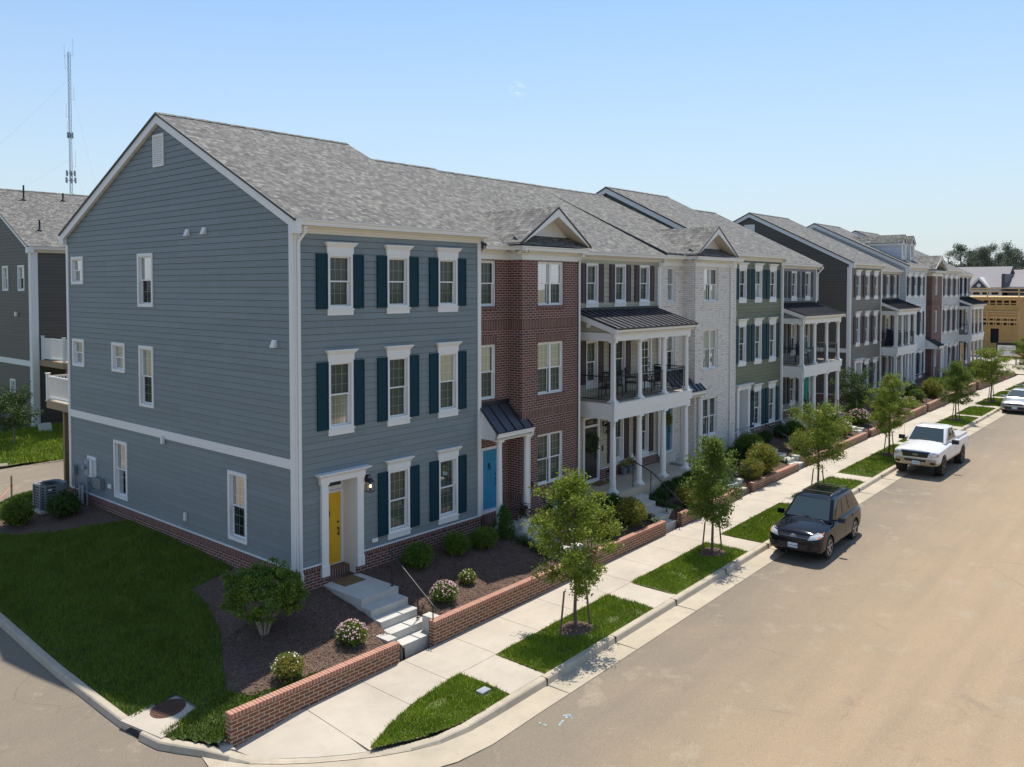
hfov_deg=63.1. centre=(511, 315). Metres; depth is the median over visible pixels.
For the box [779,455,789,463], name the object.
lilyturf
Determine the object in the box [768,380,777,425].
window
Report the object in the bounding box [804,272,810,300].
window
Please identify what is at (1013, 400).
silver sedan
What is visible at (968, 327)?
corner townhouse
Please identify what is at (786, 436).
handrail
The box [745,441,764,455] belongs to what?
shrub
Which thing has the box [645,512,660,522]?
lilyturf
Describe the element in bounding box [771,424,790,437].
shrub
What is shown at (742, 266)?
window
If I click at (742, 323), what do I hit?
window
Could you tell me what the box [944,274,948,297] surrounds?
window
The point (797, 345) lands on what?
patio chair
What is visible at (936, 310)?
window
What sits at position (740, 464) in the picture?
handrail
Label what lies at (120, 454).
window
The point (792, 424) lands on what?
shrub
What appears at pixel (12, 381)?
window
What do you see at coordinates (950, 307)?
window
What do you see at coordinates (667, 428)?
door
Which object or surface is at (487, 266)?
window
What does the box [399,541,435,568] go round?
shrub
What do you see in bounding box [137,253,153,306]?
window
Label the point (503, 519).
clipped conifer
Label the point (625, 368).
patio chair
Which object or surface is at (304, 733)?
corner sidewalk
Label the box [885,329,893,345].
covered grill
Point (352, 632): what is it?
flowering shrub
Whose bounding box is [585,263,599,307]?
window
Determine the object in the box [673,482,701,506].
shrub
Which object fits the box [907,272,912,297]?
window
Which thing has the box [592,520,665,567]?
brick garden wall
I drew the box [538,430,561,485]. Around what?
window
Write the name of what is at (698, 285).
white brick townhouse
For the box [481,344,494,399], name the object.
window
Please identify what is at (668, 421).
door wreath
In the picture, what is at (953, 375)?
street tree
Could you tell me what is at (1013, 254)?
pine tree
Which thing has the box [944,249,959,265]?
pine tree
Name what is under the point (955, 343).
window
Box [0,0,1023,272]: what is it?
sky
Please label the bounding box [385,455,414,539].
window
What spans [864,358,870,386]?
window
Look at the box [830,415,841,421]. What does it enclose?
shrub
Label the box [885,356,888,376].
window
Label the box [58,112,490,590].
blue grey townhouse
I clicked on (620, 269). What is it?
window
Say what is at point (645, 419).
window
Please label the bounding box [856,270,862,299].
window
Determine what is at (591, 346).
window
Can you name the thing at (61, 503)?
shrub
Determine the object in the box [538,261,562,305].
window
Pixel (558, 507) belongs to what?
shrub
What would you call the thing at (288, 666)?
flowering shrub
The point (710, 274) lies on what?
window
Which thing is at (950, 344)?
window
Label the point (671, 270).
window
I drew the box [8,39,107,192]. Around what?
lattice mast
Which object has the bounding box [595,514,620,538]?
shrub
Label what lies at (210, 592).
mulch bed
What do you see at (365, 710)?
sidewalk
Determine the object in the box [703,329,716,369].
window
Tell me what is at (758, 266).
window
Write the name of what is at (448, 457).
window
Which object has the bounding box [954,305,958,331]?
window
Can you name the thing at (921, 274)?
window
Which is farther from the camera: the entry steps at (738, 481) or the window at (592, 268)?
the entry steps at (738, 481)
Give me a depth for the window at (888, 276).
60.85 m
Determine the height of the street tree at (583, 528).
4.222 m
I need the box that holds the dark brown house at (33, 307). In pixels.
[0,185,88,426]
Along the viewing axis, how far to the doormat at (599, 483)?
31.57 m
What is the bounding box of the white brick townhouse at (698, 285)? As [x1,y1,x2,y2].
[481,185,743,464]
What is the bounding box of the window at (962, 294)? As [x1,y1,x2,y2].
[961,278,963,295]
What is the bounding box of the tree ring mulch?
[559,383,1023,636]
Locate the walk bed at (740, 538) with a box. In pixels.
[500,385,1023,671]
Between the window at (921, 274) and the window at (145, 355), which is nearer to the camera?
the window at (145, 355)
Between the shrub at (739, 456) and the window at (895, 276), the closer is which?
the shrub at (739, 456)
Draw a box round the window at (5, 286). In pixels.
[2,266,8,290]
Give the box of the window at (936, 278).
[935,277,937,294]
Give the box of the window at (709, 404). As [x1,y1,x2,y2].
[703,396,715,435]
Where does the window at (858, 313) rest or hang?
in the taupe townhouse at (850, 281)
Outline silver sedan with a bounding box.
[1000,387,1023,411]
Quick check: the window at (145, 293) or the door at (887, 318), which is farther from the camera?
the door at (887, 318)
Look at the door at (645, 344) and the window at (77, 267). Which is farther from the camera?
the door at (645, 344)
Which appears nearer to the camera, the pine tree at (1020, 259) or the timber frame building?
the timber frame building
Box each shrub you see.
[0,495,36,525]
[42,489,83,519]
[216,557,309,635]
[269,651,306,683]
[334,618,369,646]
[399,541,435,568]
[429,579,459,603]
[441,530,471,555]
[458,568,476,585]
[468,525,498,549]
[547,499,568,515]
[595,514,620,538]
[599,492,623,515]
[614,495,648,526]
[654,487,670,499]
[661,480,678,495]
[672,475,686,488]
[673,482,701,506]
[682,470,698,483]
[725,448,743,463]
[727,444,745,457]
[732,430,762,458]
[739,457,765,479]
[745,440,781,473]
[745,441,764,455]
[757,429,773,442]
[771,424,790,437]
[784,420,804,434]
[789,430,810,451]
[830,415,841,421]
[832,423,848,437]
[845,394,865,405]
[845,401,866,412]
[846,408,870,425]
[869,401,890,417]
[902,395,916,406]
[904,383,923,395]
[907,389,926,400]
[921,376,943,393]
[921,378,942,396]
[939,376,951,385]
[958,366,975,379]
[967,364,982,376]
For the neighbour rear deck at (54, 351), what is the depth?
43.60 m
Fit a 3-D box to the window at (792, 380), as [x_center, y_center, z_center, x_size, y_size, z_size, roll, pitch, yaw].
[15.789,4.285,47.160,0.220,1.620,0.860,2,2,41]
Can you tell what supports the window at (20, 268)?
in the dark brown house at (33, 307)
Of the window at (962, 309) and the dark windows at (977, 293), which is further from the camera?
the dark windows at (977, 293)
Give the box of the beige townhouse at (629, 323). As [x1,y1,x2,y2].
[438,170,697,503]
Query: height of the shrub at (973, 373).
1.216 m
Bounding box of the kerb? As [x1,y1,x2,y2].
[0,406,1000,763]
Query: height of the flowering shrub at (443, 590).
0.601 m
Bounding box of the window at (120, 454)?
[113,439,127,500]
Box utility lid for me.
[476,686,490,695]
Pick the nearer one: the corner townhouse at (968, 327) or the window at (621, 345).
the window at (621, 345)
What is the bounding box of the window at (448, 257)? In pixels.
[435,247,461,311]
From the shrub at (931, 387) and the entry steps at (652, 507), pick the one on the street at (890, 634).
the entry steps at (652, 507)
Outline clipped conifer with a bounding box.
[492,505,515,539]
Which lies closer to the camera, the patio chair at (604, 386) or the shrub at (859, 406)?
the patio chair at (604, 386)
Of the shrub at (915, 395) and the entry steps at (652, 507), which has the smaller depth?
the entry steps at (652, 507)
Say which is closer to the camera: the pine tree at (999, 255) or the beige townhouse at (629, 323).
the beige townhouse at (629, 323)
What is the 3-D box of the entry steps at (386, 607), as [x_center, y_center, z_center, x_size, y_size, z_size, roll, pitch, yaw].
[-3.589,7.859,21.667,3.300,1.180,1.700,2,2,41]
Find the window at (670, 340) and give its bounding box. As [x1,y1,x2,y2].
[667,336,673,370]
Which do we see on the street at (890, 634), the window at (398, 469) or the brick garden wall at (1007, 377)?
the brick garden wall at (1007, 377)
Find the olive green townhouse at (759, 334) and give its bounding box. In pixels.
[595,187,789,440]
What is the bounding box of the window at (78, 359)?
[72,338,84,366]
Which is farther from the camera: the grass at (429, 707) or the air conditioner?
the air conditioner
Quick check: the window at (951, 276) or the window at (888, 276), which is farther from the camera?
the window at (951, 276)
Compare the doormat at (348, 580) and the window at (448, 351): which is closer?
the doormat at (348, 580)
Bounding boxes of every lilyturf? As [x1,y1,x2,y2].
[515,533,562,560]
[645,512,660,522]
[649,492,680,511]
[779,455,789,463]
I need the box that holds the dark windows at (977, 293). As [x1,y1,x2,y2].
[970,292,997,294]
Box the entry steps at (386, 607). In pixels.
[323,573,438,660]
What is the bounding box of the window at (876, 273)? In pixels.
[873,270,879,298]
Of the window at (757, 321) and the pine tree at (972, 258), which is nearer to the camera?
the window at (757, 321)
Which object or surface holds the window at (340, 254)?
in the blue grey townhouse at (274, 344)
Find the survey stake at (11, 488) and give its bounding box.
[10,475,12,496]
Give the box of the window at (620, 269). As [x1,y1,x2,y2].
[614,264,626,306]
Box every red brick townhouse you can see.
[372,159,591,531]
[914,255,946,376]
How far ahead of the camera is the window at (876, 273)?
57.75 m
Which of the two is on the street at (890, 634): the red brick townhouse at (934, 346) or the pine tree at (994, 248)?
the red brick townhouse at (934, 346)
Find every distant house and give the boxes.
[957,266,1014,295]
[1001,274,1023,298]
[1014,270,1023,273]
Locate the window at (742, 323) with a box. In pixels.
[737,319,748,366]
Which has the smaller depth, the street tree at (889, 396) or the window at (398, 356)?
the window at (398, 356)
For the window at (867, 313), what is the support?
in the taupe townhouse at (850, 281)
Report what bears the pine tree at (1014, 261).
on the ground
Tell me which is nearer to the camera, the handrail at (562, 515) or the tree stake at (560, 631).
the tree stake at (560, 631)
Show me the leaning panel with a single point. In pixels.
(45, 426)
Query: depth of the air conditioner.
29.57 m
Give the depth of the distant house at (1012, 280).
140.74 m
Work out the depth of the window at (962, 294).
76.52 m
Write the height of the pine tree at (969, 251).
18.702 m
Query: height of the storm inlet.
0.358 m
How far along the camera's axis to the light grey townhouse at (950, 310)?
72.08 m
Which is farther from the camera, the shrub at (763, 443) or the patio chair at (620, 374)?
the shrub at (763, 443)
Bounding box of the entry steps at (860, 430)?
[838,415,867,438]
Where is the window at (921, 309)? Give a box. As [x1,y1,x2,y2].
[919,307,923,336]
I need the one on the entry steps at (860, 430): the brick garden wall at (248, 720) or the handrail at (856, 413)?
the handrail at (856, 413)
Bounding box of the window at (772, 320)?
[768,317,777,361]
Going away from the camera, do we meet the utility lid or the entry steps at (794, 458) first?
the utility lid
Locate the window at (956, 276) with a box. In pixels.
[955,275,958,296]
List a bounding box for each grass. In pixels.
[0,490,327,742]
[370,382,1023,747]
[371,675,506,747]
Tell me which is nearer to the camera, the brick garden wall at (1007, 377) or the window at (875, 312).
the window at (875, 312)
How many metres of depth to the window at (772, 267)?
43.62 m
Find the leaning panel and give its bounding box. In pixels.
[38,422,51,431]
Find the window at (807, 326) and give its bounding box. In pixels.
[804,324,809,353]
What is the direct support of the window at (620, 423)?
in the beige townhouse at (629, 323)
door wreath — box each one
[585,433,600,453]
[666,412,672,426]
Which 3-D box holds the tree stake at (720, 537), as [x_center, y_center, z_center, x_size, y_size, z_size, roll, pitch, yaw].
[6.899,7.263,27.608,0.167,1.255,0.054,0,2,8]
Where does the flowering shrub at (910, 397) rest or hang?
on the mulch bed at (210, 592)
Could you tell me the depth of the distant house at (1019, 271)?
154.76 m
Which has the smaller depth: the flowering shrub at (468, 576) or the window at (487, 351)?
the flowering shrub at (468, 576)
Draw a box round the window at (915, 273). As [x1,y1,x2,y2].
[913,272,918,297]
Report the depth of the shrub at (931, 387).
57.73 m
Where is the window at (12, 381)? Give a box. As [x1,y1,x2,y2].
[10,378,15,395]
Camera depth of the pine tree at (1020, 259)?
188.02 m
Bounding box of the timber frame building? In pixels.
[970,288,1023,351]
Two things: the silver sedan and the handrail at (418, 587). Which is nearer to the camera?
the handrail at (418, 587)
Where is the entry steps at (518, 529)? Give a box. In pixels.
[507,520,585,571]
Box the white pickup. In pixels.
[894,422,968,475]
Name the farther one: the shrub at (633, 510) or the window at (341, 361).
the shrub at (633, 510)
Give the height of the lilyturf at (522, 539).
0.534 m
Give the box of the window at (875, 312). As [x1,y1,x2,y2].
[873,310,879,343]
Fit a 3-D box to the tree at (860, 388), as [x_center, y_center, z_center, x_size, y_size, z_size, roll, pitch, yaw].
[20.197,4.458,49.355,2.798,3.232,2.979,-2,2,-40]
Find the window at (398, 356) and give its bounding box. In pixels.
[384,344,413,426]
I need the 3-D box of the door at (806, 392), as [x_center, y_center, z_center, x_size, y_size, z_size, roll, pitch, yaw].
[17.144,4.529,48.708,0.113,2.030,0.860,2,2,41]
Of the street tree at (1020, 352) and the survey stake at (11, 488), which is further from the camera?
the street tree at (1020, 352)
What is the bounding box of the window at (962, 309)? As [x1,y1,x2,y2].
[961,309,963,329]
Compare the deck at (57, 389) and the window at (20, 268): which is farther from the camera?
the window at (20, 268)
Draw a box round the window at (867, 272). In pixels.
[865,270,871,299]
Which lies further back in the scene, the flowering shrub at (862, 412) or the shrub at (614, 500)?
the flowering shrub at (862, 412)
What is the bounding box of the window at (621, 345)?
[616,341,625,383]
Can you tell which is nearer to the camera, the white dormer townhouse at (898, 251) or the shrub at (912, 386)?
the shrub at (912, 386)
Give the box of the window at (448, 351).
[435,341,461,417]
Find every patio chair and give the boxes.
[598,371,609,398]
[605,370,622,395]
[624,367,636,391]
[644,366,660,391]
[795,344,808,362]
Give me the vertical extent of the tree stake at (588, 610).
1.255 m
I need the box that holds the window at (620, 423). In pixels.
[616,418,624,463]
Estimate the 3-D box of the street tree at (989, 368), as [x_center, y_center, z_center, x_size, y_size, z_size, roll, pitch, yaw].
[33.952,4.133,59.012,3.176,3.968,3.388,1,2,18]
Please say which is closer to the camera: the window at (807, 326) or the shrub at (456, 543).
the shrub at (456, 543)
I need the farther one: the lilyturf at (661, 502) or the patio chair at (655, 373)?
the patio chair at (655, 373)
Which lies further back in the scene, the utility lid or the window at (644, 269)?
the window at (644, 269)
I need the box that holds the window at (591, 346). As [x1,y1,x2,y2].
[586,340,597,388]
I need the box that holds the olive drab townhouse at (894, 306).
[812,229,920,392]
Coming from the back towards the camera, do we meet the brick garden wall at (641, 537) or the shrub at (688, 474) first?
the shrub at (688, 474)
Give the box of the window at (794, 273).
[790,271,796,300]
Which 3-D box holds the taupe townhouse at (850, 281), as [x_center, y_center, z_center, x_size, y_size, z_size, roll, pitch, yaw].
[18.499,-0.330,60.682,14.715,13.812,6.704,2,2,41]
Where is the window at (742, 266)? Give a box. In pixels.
[738,262,748,302]
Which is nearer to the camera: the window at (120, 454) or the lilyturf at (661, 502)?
the window at (120, 454)
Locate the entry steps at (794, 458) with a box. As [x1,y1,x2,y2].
[768,444,803,469]
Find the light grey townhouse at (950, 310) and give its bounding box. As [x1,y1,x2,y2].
[852,230,963,370]
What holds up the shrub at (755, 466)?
on the mulch bed at (210, 592)
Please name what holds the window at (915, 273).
in the white dormer townhouse at (898, 251)
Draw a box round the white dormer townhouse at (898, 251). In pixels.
[807,223,930,382]
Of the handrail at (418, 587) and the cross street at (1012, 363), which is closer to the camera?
the handrail at (418, 587)
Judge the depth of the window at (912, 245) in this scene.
66.08 m
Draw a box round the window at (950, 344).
[948,343,952,369]
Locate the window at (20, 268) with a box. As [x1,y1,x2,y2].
[17,265,24,290]
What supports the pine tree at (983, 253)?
on the ground
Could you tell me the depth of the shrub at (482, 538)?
25.58 m
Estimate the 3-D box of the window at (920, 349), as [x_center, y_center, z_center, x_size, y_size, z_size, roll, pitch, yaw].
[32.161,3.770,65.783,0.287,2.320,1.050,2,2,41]
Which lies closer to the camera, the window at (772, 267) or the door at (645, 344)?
the door at (645, 344)
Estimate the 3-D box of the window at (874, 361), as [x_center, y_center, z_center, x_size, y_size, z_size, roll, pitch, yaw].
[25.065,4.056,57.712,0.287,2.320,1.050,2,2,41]
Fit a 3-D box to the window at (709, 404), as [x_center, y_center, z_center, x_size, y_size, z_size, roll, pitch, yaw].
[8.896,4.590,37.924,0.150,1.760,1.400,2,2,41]
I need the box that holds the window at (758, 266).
[754,263,764,302]
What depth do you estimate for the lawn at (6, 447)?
40.12 m
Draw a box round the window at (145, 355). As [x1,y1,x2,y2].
[138,345,154,408]
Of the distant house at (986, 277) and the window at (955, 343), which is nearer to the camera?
the window at (955, 343)
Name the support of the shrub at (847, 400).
on the mulch bed at (210, 592)
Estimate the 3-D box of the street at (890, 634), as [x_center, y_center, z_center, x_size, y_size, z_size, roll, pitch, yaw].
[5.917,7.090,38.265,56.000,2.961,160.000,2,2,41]
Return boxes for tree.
[0,381,43,442]
[520,465,627,625]
[678,435,748,550]
[784,397,860,483]
[828,366,875,407]
[862,371,925,452]
[937,360,979,417]
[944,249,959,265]
[951,243,971,266]
[963,248,977,265]
[966,245,994,266]
[967,252,980,266]
[970,346,1015,399]
[980,243,1002,266]
[992,240,1022,269]
[992,250,1006,262]
[1000,245,1023,268]
[1010,337,1023,371]
[1017,255,1023,269]
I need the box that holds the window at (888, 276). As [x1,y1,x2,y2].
[886,275,889,297]
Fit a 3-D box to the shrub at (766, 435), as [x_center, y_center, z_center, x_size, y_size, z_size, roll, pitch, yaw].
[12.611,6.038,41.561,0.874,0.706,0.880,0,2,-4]
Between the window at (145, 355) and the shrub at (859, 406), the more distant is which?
the shrub at (859, 406)
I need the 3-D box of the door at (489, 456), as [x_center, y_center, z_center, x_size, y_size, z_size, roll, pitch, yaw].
[-0.760,5.435,27.641,0.113,2.030,0.840,2,2,41]
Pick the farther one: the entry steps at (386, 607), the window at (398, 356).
the window at (398, 356)
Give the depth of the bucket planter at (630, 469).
33.39 m
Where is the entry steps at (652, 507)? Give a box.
[634,494,675,533]
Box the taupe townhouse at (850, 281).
[684,212,887,401]
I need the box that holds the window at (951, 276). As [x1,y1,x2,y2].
[949,275,953,297]
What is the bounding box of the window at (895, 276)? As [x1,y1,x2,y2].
[893,275,896,297]
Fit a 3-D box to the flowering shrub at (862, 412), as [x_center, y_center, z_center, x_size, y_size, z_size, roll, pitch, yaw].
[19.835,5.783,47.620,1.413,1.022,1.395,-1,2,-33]
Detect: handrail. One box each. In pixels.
[388,549,436,619]
[541,497,591,567]
[632,460,682,526]
[702,440,751,491]
[765,424,806,465]
[836,399,868,436]
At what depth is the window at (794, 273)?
47.24 m
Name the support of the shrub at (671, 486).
on the mulch bed at (210, 592)
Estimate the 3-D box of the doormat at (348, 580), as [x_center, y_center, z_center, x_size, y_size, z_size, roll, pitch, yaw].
[-4.433,7.223,22.704,0.550,0.017,0.700,2,2,41]
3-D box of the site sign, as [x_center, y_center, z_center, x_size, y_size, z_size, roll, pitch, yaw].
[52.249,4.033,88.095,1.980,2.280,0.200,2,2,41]
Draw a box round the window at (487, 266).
[481,260,494,305]
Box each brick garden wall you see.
[225,641,399,746]
[428,563,569,647]
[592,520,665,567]
[678,487,742,527]
[749,463,798,493]
[805,432,867,466]
[868,405,926,437]
[926,382,975,412]
[976,375,1003,390]
[1004,372,1014,379]
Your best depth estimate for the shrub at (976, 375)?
69.23 m
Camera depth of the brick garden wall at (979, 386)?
66.93 m
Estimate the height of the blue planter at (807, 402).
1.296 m
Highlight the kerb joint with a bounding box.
[542,409,998,692]
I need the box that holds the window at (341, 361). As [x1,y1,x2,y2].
[325,348,358,435]
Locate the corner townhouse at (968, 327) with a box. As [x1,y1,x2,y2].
[909,271,986,368]
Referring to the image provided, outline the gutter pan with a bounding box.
[202,410,1011,766]
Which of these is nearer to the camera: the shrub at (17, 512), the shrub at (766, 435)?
the shrub at (17, 512)
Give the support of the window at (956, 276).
in the light grey townhouse at (950, 310)
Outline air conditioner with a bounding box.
[32,479,67,514]
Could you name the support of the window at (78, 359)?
in the blue grey townhouse at (274, 344)
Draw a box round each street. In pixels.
[0,356,1023,766]
[971,357,1023,373]
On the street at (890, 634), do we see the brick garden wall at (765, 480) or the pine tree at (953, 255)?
the brick garden wall at (765, 480)
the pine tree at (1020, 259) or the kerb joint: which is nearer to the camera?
the kerb joint
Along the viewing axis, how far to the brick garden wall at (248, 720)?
17.87 m
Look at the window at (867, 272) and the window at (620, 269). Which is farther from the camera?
the window at (867, 272)
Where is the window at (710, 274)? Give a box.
[704,268,716,300]
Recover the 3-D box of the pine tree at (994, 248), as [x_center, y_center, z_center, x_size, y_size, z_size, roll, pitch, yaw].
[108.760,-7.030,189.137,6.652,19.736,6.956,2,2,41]
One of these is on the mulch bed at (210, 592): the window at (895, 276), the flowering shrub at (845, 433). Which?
the flowering shrub at (845, 433)
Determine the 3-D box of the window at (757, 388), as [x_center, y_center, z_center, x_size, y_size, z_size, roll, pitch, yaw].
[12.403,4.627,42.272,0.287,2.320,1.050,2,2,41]
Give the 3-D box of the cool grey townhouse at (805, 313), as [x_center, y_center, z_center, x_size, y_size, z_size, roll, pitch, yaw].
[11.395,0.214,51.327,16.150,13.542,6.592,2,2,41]
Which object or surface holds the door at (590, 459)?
in the beige townhouse at (629, 323)
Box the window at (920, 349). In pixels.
[918,348,922,377]
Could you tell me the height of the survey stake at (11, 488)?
1.050 m
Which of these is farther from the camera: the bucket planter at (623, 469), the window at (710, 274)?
the window at (710, 274)
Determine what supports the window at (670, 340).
in the white brick townhouse at (698, 285)
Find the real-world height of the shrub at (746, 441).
1.365 m
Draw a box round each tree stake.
[559,591,564,635]
[586,587,590,623]
[701,522,705,555]
[719,524,721,549]
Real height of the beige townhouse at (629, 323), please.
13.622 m
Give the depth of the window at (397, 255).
24.32 m
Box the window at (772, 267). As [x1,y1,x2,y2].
[769,264,778,301]
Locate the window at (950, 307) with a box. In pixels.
[949,306,952,332]
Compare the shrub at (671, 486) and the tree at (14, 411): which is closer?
the shrub at (671, 486)
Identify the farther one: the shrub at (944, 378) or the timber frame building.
the timber frame building
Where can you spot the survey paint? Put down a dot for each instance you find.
(562, 720)
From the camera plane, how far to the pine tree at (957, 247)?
190.83 m
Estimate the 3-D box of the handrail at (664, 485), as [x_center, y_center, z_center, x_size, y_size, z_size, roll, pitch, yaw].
[5.361,6.539,30.704,2.021,2.212,0.208,1,2,34]
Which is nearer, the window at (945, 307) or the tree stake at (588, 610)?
the tree stake at (588, 610)
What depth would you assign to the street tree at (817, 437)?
33.89 m
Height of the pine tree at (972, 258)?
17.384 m
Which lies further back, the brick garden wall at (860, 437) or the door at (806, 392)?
the door at (806, 392)
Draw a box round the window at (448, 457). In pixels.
[436,446,462,524]
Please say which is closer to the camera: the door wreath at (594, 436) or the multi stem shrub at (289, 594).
the multi stem shrub at (289, 594)
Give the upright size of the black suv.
1.881 m
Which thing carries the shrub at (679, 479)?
on the mulch bed at (210, 592)
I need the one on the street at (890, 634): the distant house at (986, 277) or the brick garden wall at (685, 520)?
the brick garden wall at (685, 520)
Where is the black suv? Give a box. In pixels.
[769,482,860,559]
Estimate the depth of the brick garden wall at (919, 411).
51.76 m
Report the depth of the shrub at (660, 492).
31.59 m
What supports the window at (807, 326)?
in the cool grey townhouse at (805, 313)
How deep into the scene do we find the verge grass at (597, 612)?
22.06 m
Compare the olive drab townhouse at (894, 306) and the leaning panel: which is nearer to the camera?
the leaning panel
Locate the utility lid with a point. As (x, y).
(483, 691)
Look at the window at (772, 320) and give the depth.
43.70 m
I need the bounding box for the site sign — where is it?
[996,342,1017,364]
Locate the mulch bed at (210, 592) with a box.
[0,370,1006,695]
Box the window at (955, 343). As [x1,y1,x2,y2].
[954,342,957,361]
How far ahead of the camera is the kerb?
18.82 m
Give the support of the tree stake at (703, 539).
on the tree ring mulch
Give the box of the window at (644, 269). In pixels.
[638,265,650,305]
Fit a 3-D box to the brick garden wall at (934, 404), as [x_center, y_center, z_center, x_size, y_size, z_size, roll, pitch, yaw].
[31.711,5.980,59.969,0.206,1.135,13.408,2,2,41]
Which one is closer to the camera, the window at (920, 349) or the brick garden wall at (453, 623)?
the brick garden wall at (453, 623)
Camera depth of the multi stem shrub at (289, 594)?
19.87 m
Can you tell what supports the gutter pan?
on the street at (890, 634)
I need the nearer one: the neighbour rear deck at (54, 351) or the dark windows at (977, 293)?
the neighbour rear deck at (54, 351)
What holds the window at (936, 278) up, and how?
in the red brick townhouse at (934, 346)
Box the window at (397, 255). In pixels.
[384,245,413,313]
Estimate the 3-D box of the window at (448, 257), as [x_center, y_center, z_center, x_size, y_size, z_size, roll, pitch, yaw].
[-2.003,-1.086,25.750,0.287,1.970,1.050,2,2,41]
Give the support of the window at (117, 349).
in the blue grey townhouse at (274, 344)
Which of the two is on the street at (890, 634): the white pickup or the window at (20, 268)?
the white pickup
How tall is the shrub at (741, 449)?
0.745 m
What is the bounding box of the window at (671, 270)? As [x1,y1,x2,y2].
[668,267,674,301]
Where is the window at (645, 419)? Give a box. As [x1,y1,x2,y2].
[642,413,649,456]
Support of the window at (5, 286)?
in the dark brown house at (33, 307)
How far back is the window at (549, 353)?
28.95 m
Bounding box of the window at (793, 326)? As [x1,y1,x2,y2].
[790,324,796,355]
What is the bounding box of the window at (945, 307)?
[943,306,947,333]
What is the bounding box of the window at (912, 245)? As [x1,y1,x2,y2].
[911,244,913,257]
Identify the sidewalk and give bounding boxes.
[217,708,367,758]
[305,374,1023,750]
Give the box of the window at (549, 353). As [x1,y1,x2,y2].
[538,341,562,394]
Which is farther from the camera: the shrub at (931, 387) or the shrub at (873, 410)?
the shrub at (931, 387)
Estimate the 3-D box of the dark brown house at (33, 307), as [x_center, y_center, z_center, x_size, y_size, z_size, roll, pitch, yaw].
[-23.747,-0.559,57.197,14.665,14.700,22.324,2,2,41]
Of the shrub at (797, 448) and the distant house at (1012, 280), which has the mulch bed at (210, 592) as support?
the shrub at (797, 448)
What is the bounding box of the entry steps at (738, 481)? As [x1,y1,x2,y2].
[670,458,746,496]
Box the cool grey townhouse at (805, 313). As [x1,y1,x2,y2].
[696,210,846,432]
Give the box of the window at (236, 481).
[227,470,247,544]
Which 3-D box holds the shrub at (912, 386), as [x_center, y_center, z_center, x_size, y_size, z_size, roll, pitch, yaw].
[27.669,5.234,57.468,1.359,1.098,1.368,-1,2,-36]
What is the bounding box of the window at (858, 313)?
[855,311,861,346]
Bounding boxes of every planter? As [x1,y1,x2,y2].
[512,501,534,530]
[619,458,629,474]
[626,456,633,472]
[803,393,810,413]
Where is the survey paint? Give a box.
[539,714,572,725]
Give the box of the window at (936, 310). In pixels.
[935,310,936,331]
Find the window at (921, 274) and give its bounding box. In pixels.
[919,273,924,297]
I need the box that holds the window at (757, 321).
[753,318,763,363]
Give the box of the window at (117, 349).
[111,342,125,372]
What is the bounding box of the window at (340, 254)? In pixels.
[324,242,357,315]
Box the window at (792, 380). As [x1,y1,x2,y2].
[789,377,795,405]
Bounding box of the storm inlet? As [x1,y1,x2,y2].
[120,694,195,738]
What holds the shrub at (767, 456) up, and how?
on the mulch bed at (210, 592)
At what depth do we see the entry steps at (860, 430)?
46.43 m
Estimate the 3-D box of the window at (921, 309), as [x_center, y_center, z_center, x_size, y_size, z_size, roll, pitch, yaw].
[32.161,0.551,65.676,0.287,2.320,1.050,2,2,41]
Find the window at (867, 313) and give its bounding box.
[864,311,870,344]
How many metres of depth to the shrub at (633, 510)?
28.68 m
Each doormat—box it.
[332,575,365,586]
[589,480,608,485]
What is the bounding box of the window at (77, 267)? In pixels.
[71,256,83,283]
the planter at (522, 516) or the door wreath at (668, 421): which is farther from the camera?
the door wreath at (668, 421)
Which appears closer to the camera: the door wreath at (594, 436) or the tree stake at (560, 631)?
the tree stake at (560, 631)
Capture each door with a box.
[329,491,340,563]
[483,448,496,509]
[585,426,596,480]
[642,339,649,385]
[666,409,669,449]
[804,377,808,404]
[886,316,888,328]
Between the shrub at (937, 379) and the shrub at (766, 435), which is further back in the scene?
the shrub at (937, 379)
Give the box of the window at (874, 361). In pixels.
[872,357,877,388]
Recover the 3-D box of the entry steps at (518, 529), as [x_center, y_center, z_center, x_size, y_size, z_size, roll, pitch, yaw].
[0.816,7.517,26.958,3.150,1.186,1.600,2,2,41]
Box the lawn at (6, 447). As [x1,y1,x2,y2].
[0,423,62,466]
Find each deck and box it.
[40,336,67,378]
[45,373,69,488]
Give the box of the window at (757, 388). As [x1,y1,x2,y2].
[753,383,763,429]
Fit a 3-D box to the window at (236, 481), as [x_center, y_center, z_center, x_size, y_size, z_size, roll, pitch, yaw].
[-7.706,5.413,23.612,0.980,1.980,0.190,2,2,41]

